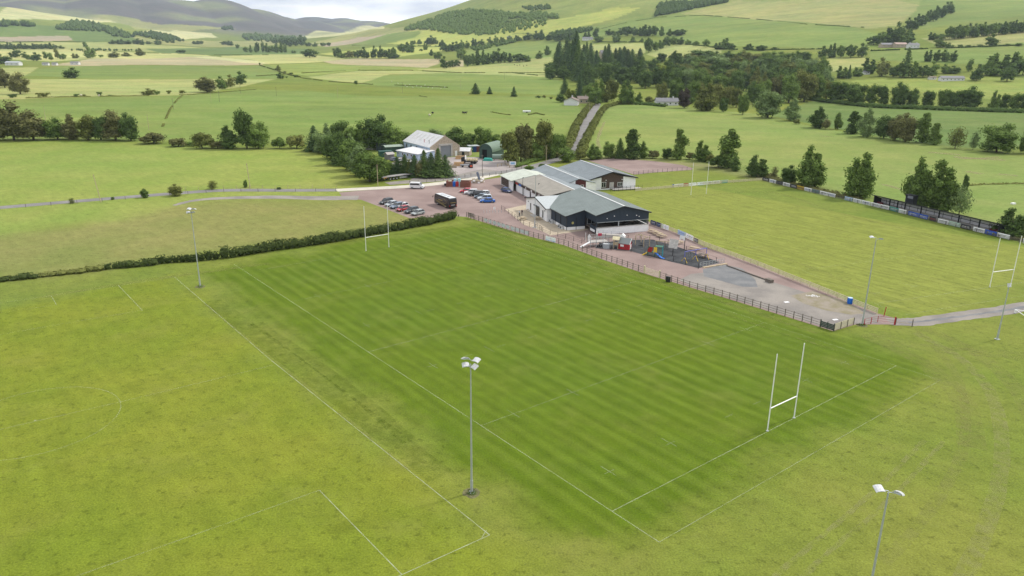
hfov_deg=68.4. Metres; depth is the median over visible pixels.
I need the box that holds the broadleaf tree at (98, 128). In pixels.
[91,115,106,139]
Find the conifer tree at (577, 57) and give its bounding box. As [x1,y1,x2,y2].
[568,39,580,78]
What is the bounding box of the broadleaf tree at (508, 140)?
[499,130,519,161]
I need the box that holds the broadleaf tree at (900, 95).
[889,81,909,104]
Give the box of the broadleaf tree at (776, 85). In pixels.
[769,74,783,93]
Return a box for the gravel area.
[680,272,879,328]
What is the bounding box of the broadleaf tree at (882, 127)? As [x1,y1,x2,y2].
[875,115,894,137]
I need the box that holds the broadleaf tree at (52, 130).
[41,116,64,139]
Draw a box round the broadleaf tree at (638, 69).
[631,60,644,82]
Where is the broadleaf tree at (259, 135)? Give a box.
[247,121,270,148]
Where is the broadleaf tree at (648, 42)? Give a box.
[644,37,652,51]
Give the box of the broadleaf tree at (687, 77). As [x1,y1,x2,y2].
[683,70,691,87]
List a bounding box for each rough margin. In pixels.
[764,173,862,198]
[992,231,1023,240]
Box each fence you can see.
[2,188,315,207]
[185,185,336,190]
[466,212,643,272]
[501,205,541,230]
[539,225,588,241]
[600,242,698,268]
[615,234,716,261]
[635,178,761,190]
[650,220,676,232]
[660,271,820,326]
[684,233,877,313]
[762,178,1023,242]
[834,317,854,329]
[864,316,893,324]
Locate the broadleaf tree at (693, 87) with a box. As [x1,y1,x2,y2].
[686,80,700,103]
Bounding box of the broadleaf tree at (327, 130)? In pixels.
[322,123,331,135]
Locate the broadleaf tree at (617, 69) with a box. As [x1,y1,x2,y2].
[611,62,624,81]
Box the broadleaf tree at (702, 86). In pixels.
[696,81,706,99]
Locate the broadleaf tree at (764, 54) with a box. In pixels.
[760,51,769,57]
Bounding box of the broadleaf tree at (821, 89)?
[812,71,827,98]
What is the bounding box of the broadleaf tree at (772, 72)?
[766,66,778,80]
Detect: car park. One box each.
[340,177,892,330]
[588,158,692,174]
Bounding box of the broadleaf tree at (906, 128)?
[893,112,918,142]
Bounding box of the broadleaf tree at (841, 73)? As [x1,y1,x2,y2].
[835,66,847,77]
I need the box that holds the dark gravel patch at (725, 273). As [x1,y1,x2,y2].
[703,265,757,286]
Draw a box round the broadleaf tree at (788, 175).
[780,165,797,182]
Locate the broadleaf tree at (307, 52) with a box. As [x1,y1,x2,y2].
[300,49,317,57]
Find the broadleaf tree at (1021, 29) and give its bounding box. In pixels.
[1018,19,1023,31]
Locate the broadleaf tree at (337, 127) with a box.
[329,120,348,134]
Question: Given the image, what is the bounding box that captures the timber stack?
[453,162,463,165]
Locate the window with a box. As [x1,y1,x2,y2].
[587,218,594,223]
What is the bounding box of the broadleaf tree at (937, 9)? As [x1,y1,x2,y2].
[933,5,940,16]
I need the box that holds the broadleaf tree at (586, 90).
[581,83,592,95]
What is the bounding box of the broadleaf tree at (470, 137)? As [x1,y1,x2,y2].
[463,132,475,144]
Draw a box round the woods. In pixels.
[242,32,306,41]
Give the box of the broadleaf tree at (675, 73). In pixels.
[668,67,684,85]
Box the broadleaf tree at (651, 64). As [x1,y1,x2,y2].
[646,58,661,71]
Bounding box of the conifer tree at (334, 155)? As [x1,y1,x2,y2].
[325,131,346,165]
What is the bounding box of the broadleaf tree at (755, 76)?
[749,67,761,84]
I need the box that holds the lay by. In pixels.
[385,169,494,184]
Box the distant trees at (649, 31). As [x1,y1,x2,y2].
[0,24,961,102]
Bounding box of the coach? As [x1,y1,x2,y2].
[433,193,456,207]
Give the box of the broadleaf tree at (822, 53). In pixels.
[816,46,828,57]
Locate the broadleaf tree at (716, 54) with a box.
[707,51,721,56]
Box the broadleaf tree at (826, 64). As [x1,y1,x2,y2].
[822,60,831,69]
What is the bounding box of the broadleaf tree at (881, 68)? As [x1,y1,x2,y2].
[875,57,890,75]
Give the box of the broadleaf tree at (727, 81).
[721,75,733,87]
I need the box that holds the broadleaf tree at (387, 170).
[373,155,389,175]
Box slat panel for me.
[820,319,834,330]
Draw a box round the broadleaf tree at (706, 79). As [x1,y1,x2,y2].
[701,71,712,87]
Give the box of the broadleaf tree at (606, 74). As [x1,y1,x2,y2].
[598,64,615,83]
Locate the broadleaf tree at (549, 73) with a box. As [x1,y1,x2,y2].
[545,66,556,78]
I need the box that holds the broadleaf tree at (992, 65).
[980,52,1003,75]
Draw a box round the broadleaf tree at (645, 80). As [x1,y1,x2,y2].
[638,69,652,87]
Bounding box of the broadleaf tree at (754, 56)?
[749,53,761,59]
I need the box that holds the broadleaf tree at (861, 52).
[856,43,869,56]
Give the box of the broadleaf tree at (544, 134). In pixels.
[533,119,553,155]
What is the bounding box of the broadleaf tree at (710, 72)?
[702,68,714,76]
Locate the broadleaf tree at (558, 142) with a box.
[553,136,563,156]
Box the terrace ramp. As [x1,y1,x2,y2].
[596,230,621,238]
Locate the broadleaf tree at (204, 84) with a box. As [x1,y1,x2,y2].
[192,76,216,91]
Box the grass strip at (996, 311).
[909,306,1023,322]
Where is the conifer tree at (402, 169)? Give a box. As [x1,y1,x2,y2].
[394,154,407,176]
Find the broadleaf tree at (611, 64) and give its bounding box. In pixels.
[604,62,614,70]
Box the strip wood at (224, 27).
[221,25,233,29]
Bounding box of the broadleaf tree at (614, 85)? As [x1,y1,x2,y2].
[607,78,618,100]
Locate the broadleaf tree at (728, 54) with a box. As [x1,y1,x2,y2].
[721,51,734,58]
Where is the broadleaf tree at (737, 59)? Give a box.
[729,54,743,66]
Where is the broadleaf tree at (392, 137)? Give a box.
[378,121,402,144]
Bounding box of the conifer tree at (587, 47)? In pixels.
[585,42,589,60]
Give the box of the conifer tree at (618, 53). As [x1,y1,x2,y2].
[614,47,620,60]
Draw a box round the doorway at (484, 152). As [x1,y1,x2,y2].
[482,149,486,158]
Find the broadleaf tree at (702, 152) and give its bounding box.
[691,140,712,161]
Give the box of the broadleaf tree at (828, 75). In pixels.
[822,67,834,81]
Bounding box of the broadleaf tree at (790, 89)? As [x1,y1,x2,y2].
[780,72,800,102]
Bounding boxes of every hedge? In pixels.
[0,41,153,42]
[0,272,39,281]
[26,89,255,97]
[38,264,103,276]
[103,257,157,268]
[155,250,219,263]
[161,95,182,126]
[163,53,268,54]
[218,209,458,257]
[256,70,544,75]
[259,64,300,76]
[301,77,447,87]
[514,155,548,166]
[554,102,595,157]
[574,101,632,153]
[592,41,639,41]
[601,15,700,28]
[633,101,667,106]
[662,42,825,50]
[706,15,863,27]
[803,96,1023,112]
[870,44,1015,50]
[969,182,1023,185]
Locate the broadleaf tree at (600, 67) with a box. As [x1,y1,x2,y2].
[594,61,607,74]
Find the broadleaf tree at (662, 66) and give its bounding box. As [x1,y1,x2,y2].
[653,63,666,72]
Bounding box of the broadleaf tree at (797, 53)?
[791,50,802,58]
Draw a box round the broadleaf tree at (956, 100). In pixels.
[949,89,963,107]
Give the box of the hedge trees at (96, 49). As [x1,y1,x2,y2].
[71,48,136,50]
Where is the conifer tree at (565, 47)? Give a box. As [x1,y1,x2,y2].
[561,35,569,60]
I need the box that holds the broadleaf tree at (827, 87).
[822,78,832,98]
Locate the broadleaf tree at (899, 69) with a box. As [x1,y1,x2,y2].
[892,62,908,76]
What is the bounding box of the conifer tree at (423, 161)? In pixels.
[415,150,431,177]
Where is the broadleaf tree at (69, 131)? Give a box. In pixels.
[58,113,79,139]
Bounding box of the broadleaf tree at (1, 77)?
[0,71,4,86]
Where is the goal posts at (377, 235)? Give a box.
[363,206,388,245]
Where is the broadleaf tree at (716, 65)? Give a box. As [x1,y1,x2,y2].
[709,58,725,74]
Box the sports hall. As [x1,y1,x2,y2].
[558,160,639,189]
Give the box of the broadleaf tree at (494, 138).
[491,134,499,140]
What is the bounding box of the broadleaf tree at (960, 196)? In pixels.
[948,185,976,213]
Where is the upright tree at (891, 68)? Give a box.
[889,66,897,76]
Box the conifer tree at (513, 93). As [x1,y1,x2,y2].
[510,87,517,96]
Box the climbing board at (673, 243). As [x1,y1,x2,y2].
[668,239,678,255]
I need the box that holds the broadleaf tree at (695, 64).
[689,59,700,69]
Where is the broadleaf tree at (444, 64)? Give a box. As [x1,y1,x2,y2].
[440,56,449,67]
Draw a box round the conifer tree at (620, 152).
[614,138,627,158]
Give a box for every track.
[174,196,358,205]
[886,302,1023,325]
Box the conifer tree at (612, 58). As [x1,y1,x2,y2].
[608,52,615,63]
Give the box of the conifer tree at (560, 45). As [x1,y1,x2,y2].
[551,41,562,60]
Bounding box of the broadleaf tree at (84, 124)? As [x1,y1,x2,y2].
[72,114,96,139]
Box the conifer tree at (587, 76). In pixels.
[576,60,600,85]
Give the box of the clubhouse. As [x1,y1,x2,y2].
[524,187,651,233]
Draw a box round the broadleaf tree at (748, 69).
[743,64,750,75]
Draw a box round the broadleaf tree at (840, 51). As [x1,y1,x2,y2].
[836,45,845,57]
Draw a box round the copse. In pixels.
[133,30,184,41]
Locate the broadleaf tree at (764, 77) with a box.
[758,72,769,90]
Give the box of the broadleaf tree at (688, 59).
[682,53,694,65]
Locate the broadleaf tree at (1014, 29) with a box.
[1009,19,1019,32]
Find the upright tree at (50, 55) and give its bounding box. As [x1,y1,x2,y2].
[47,52,53,59]
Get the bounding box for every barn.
[4,61,22,65]
[70,61,80,64]
[878,43,891,47]
[892,42,906,47]
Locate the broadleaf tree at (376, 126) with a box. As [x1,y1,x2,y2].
[360,113,390,149]
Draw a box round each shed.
[381,144,403,151]
[460,147,472,155]
[479,140,503,158]
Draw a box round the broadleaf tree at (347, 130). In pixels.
[341,126,355,138]
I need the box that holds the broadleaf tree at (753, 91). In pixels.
[746,80,761,103]
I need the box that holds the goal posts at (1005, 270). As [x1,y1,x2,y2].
[989,236,1021,286]
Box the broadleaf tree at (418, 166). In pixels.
[414,162,421,176]
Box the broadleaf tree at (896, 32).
[893,21,906,41]
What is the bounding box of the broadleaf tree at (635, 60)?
[633,58,649,67]
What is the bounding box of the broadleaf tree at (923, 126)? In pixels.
[915,112,932,142]
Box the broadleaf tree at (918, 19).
[915,14,925,24]
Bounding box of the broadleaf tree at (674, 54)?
[669,50,683,59]
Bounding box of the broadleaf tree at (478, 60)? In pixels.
[475,49,480,64]
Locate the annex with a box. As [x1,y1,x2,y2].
[396,147,434,160]
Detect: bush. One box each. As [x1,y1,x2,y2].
[35,92,49,96]
[137,132,167,142]
[168,138,186,146]
[189,132,214,148]
[209,141,222,148]
[271,136,286,148]
[286,135,305,148]
[524,165,535,169]
[530,142,543,157]
[555,133,566,147]
[575,149,585,158]
[645,96,653,101]
[647,150,659,156]
[685,152,692,158]
[706,153,714,160]
[709,155,725,167]
[822,119,831,127]
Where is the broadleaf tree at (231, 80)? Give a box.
[224,74,236,86]
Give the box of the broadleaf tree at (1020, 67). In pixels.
[1018,56,1023,74]
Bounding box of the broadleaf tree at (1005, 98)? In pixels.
[999,93,1011,107]
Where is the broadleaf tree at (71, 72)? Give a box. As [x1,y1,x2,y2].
[62,67,80,77]
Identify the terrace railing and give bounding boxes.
[610,185,642,191]
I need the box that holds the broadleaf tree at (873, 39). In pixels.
[865,35,880,44]
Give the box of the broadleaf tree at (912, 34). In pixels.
[905,28,915,40]
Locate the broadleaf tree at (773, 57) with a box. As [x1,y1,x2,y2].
[769,55,780,63]
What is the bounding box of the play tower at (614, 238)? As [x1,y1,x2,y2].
[610,236,619,248]
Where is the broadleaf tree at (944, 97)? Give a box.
[937,88,951,106]
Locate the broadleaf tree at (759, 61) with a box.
[750,58,763,65]
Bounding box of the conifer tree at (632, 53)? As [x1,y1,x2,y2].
[626,49,636,61]
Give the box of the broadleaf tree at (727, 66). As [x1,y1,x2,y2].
[719,60,732,70]
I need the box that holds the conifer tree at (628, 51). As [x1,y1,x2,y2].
[623,49,630,63]
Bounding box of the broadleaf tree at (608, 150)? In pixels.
[602,142,615,157]
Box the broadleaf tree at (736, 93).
[730,87,742,107]
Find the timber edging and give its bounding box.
[726,265,764,279]
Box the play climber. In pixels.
[580,233,609,247]
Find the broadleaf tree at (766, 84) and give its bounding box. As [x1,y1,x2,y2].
[758,79,772,94]
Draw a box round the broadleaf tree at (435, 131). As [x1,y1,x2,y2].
[428,129,443,134]
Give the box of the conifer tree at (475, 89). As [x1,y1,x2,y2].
[469,83,480,93]
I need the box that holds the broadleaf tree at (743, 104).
[738,93,750,114]
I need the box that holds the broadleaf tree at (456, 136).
[443,126,468,146]
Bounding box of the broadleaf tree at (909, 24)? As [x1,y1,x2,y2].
[905,17,912,28]
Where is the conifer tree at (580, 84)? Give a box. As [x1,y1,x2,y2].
[574,72,583,96]
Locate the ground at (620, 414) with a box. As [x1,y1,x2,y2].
[0,0,1023,575]
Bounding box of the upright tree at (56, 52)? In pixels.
[53,48,58,57]
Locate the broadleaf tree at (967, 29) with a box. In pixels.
[960,24,971,37]
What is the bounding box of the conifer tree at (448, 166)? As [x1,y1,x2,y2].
[438,155,458,177]
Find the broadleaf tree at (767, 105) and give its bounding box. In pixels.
[752,89,786,117]
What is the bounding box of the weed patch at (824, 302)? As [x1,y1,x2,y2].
[791,291,862,314]
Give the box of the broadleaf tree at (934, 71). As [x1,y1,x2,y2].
[927,60,941,75]
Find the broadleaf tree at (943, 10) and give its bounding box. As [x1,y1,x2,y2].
[939,5,947,17]
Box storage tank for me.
[492,154,503,159]
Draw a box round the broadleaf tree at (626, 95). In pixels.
[617,80,635,103]
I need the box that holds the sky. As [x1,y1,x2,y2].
[187,0,468,23]
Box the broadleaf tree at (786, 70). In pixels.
[779,66,795,75]
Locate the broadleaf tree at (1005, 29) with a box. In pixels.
[1001,21,1010,33]
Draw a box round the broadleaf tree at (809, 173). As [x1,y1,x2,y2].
[795,144,827,187]
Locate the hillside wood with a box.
[404,7,559,35]
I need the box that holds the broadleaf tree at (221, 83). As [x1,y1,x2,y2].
[214,76,227,88]
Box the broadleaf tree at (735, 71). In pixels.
[731,69,745,77]
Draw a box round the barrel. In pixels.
[847,297,852,303]
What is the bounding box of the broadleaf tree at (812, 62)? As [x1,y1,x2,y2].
[804,58,819,67]
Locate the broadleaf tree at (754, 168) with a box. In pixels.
[743,154,769,176]
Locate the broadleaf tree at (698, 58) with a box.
[692,55,708,63]
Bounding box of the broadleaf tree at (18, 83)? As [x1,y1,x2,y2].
[7,71,30,93]
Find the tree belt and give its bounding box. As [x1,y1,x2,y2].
[0,18,35,26]
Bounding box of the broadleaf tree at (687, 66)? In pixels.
[679,63,694,69]
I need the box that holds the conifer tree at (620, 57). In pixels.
[615,50,625,66]
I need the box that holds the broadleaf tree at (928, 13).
[926,9,932,21]
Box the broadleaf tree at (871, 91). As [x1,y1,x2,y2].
[864,83,880,102]
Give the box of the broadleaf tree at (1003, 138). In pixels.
[978,122,1021,153]
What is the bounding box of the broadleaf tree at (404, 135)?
[399,130,410,145]
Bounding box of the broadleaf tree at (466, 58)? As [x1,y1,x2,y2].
[462,54,470,64]
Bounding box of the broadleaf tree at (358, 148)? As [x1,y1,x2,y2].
[345,142,366,173]
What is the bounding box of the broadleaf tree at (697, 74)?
[690,67,703,83]
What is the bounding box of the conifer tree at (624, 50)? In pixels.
[616,46,626,61]
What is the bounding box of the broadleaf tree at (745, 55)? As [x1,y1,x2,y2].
[741,50,751,62]
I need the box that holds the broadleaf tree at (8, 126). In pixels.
[0,99,31,139]
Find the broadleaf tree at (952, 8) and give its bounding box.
[947,1,954,13]
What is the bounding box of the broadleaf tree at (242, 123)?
[231,107,252,148]
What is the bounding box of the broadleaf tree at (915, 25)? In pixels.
[911,17,919,28]
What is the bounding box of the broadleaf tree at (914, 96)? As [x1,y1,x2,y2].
[906,88,920,105]
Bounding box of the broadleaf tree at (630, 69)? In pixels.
[622,66,636,80]
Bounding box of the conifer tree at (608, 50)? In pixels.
[606,44,611,58]
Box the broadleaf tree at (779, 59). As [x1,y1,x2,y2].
[772,56,787,65]
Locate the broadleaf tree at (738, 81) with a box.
[731,69,745,89]
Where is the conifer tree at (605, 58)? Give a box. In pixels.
[600,46,608,62]
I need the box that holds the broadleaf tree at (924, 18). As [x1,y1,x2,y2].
[920,15,928,24]
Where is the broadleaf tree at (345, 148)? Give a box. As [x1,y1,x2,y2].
[335,138,362,169]
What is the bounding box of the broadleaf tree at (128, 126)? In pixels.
[117,112,139,140]
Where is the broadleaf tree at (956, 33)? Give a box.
[951,26,963,38]
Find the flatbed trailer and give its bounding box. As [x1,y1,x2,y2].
[381,173,411,180]
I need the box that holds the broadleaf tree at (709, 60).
[701,57,712,63]
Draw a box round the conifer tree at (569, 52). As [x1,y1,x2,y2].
[565,43,571,62]
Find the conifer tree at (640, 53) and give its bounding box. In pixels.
[635,48,646,65]
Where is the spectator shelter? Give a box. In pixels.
[873,195,1005,232]
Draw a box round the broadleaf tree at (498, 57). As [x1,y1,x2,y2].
[494,48,502,62]
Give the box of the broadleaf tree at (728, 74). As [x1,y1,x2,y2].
[724,68,736,77]
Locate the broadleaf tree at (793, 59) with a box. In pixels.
[789,55,797,63]
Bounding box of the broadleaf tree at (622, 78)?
[617,72,631,85]
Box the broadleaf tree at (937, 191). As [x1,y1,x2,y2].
[911,159,960,211]
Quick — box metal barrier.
[700,259,727,267]
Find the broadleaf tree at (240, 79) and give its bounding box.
[234,71,247,84]
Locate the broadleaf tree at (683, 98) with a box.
[678,88,690,107]
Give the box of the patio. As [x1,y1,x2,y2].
[506,205,588,234]
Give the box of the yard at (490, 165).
[393,157,527,179]
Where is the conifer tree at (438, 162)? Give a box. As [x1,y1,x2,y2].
[429,148,449,177]
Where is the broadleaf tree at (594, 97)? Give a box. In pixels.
[587,87,602,104]
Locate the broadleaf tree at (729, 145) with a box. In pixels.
[717,128,741,167]
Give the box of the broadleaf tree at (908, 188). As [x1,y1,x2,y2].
[900,155,927,195]
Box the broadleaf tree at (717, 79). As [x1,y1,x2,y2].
[711,73,723,85]
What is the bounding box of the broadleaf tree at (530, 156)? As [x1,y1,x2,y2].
[524,129,537,158]
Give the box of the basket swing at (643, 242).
[635,234,649,246]
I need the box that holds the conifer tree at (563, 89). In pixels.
[559,77,567,93]
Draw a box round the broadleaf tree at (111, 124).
[99,109,123,139]
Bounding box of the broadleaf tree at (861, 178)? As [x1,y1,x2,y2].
[842,152,878,198]
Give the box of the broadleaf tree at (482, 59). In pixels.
[480,49,486,64]
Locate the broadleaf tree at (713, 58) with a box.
[708,54,727,63]
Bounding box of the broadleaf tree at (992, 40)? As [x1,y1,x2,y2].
[984,34,1000,44]
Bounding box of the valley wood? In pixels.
[55,18,130,37]
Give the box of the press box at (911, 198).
[905,194,918,205]
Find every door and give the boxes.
[536,207,539,215]
[609,182,613,188]
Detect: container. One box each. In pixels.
[376,143,385,150]
[378,150,392,156]
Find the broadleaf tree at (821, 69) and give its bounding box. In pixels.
[819,64,824,75]
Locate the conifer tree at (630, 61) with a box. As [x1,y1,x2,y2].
[625,55,633,67]
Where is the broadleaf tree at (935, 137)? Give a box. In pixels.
[926,122,943,144]
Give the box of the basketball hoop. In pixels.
[680,235,685,249]
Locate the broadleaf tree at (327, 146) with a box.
[319,132,338,157]
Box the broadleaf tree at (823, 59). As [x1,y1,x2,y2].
[819,56,828,63]
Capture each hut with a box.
[384,152,394,159]
[928,76,936,79]
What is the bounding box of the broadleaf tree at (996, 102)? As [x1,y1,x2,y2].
[986,90,1003,107]
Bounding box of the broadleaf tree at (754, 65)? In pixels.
[749,61,760,70]
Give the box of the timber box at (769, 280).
[765,278,773,282]
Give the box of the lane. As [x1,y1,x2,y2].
[448,104,600,178]
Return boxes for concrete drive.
[336,174,499,191]
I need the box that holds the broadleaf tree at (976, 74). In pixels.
[969,64,985,80]
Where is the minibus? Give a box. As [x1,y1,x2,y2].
[410,182,424,188]
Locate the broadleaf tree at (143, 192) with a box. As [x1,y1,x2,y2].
[139,188,148,197]
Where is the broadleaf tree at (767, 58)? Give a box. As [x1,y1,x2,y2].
[756,56,772,64]
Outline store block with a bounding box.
[500,169,544,190]
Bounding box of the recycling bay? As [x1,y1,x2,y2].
[446,178,470,187]
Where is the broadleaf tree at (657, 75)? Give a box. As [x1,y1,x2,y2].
[651,64,664,86]
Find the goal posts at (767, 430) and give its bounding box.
[766,343,804,431]
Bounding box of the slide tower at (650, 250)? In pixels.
[642,245,664,258]
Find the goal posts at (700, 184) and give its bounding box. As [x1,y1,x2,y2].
[691,163,708,193]
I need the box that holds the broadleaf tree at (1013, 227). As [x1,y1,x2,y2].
[988,207,1023,236]
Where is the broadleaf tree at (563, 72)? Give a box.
[557,65,571,78]
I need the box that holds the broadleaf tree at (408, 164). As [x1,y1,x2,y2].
[406,159,412,173]
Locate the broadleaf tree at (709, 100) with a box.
[693,83,720,110]
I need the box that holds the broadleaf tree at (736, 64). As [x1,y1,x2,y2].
[731,60,741,69]
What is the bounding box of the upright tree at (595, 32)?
[592,27,598,36]
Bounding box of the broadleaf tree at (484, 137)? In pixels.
[474,126,492,145]
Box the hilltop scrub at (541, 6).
[522,3,550,10]
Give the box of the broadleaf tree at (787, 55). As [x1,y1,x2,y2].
[777,51,791,59]
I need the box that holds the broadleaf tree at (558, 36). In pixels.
[551,30,564,40]
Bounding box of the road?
[0,189,336,208]
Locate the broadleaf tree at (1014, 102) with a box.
[1007,92,1023,108]
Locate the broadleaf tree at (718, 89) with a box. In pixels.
[713,83,723,103]
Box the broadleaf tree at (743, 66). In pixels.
[739,60,746,72]
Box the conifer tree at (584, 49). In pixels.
[580,44,588,63]
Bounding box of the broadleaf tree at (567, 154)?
[558,146,575,161]
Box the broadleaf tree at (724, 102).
[719,97,729,110]
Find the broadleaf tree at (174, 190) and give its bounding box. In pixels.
[167,184,182,195]
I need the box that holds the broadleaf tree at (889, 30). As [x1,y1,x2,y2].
[885,27,895,42]
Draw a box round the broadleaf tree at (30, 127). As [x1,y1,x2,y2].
[10,109,50,139]
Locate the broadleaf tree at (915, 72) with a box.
[910,60,919,77]
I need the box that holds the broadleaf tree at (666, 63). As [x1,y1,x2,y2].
[663,57,675,70]
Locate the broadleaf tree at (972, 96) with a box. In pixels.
[960,85,984,106]
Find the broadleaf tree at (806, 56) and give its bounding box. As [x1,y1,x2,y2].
[799,52,812,59]
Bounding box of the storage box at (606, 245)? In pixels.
[603,243,609,248]
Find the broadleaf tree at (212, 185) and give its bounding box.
[207,180,217,189]
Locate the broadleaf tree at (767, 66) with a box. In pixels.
[759,59,769,69]
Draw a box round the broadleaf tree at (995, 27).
[990,22,1000,33]
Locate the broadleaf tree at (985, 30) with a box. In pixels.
[980,21,989,35]
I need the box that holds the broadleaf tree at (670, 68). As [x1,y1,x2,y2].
[661,61,674,87]
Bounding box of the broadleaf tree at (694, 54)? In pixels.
[682,53,699,58]
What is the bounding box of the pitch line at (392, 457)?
[276,364,489,534]
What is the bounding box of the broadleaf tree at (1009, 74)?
[997,67,1017,80]
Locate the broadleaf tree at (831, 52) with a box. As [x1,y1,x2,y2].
[826,43,836,57]
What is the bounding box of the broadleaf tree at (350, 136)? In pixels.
[344,133,354,141]
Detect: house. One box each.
[564,95,579,105]
[576,95,588,102]
[582,37,592,40]
[654,96,678,104]
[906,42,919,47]
[938,76,965,80]
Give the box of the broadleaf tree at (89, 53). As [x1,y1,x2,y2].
[82,46,96,57]
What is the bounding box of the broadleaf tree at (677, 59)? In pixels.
[673,53,683,64]
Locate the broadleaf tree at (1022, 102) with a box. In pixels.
[1019,93,1023,107]
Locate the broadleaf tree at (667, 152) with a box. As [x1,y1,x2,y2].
[661,147,672,158]
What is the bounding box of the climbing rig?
[655,240,671,249]
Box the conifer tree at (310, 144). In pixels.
[300,125,318,151]
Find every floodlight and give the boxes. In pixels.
[186,207,204,287]
[461,357,480,498]
[857,236,883,326]
[871,484,904,575]
[994,283,1010,339]
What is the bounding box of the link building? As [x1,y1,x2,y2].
[532,164,595,193]
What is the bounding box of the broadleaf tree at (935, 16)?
[930,11,939,20]
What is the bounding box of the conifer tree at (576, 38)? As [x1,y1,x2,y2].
[567,31,580,73]
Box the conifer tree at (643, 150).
[638,141,648,158]
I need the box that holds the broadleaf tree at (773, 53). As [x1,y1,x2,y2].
[766,50,780,56]
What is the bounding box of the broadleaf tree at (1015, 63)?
[1000,51,1023,74]
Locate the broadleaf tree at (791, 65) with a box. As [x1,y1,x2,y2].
[778,59,796,69]
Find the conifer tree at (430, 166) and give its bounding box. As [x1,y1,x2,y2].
[423,153,439,177]
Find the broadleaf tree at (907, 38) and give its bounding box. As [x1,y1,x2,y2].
[897,29,912,43]
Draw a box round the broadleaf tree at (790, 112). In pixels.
[782,96,802,120]
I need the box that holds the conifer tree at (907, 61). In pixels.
[898,47,912,77]
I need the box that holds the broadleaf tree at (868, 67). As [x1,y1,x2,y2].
[861,57,877,73]
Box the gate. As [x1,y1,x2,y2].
[644,265,660,277]
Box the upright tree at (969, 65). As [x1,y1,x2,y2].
[965,58,973,71]
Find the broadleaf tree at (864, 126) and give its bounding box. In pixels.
[855,106,877,137]
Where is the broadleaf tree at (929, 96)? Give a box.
[921,90,936,105]
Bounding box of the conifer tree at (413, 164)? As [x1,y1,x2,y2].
[406,155,417,177]
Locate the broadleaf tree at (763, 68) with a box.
[759,63,767,78]
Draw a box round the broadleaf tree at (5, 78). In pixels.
[0,67,9,87]
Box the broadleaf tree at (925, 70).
[918,65,933,76]
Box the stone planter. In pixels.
[470,172,483,182]
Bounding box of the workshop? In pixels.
[403,130,459,157]
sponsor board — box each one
[678,229,685,235]
[686,233,693,240]
[938,218,948,224]
[949,221,960,227]
[961,224,970,229]
[973,227,984,232]
[985,229,996,235]
[997,232,1009,238]
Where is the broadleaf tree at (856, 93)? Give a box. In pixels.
[844,82,868,102]
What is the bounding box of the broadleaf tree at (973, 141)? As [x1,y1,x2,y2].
[968,131,980,147]
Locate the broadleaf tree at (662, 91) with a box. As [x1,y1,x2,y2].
[655,82,668,97]
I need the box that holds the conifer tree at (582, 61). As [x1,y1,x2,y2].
[569,51,586,80]
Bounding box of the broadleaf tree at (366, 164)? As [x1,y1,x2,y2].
[352,150,386,181]
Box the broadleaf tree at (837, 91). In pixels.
[824,80,850,99]
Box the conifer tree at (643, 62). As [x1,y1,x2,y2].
[634,56,646,69]
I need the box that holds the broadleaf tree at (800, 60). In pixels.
[795,58,808,64]
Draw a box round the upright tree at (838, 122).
[834,112,843,128]
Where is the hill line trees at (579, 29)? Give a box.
[551,26,592,33]
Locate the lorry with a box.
[461,155,477,163]
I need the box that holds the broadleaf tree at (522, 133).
[514,123,532,161]
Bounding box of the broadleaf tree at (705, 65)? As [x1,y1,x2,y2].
[698,61,711,69]
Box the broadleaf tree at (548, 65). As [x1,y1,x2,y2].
[544,61,554,71]
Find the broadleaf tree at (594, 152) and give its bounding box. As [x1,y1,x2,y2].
[586,143,602,159]
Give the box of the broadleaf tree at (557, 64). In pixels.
[552,57,565,74]
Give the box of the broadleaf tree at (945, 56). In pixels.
[940,49,949,60]
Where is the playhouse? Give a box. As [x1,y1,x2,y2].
[617,237,632,249]
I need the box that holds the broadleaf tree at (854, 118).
[844,111,863,133]
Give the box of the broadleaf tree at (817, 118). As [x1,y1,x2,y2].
[806,106,827,128]
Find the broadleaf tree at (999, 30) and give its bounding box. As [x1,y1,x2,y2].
[998,23,1003,33]
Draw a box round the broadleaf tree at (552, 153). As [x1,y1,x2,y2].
[546,134,556,158]
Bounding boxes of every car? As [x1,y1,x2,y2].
[379,197,392,204]
[385,200,397,205]
[389,201,402,208]
[396,205,409,211]
[404,206,418,213]
[411,208,424,215]
[464,189,476,194]
[469,190,482,195]
[474,193,485,198]
[477,194,491,199]
[480,197,494,202]
[501,187,512,192]
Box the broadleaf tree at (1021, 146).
[1018,132,1023,152]
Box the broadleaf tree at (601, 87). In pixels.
[594,78,604,99]
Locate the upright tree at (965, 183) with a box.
[961,173,969,191]
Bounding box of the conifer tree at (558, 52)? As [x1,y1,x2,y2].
[551,47,563,62]
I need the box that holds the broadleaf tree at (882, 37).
[876,31,892,42]
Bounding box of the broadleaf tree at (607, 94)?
[601,82,611,101]
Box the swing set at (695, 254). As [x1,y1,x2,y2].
[682,248,708,262]
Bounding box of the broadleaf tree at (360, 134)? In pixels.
[348,120,370,148]
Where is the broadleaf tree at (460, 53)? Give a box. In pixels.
[455,48,466,59]
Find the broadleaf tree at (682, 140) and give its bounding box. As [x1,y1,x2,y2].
[669,128,689,159]
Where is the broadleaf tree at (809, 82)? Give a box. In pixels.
[795,68,818,101]
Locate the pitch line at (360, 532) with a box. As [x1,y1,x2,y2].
[329,500,394,566]
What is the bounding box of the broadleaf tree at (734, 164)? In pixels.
[728,156,741,171]
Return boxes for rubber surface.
[596,240,718,267]
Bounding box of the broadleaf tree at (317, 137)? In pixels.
[311,131,328,152]
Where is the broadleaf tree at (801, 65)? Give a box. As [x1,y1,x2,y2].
[796,61,808,70]
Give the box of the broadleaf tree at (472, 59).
[469,53,476,65]
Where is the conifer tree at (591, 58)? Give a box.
[587,47,595,67]

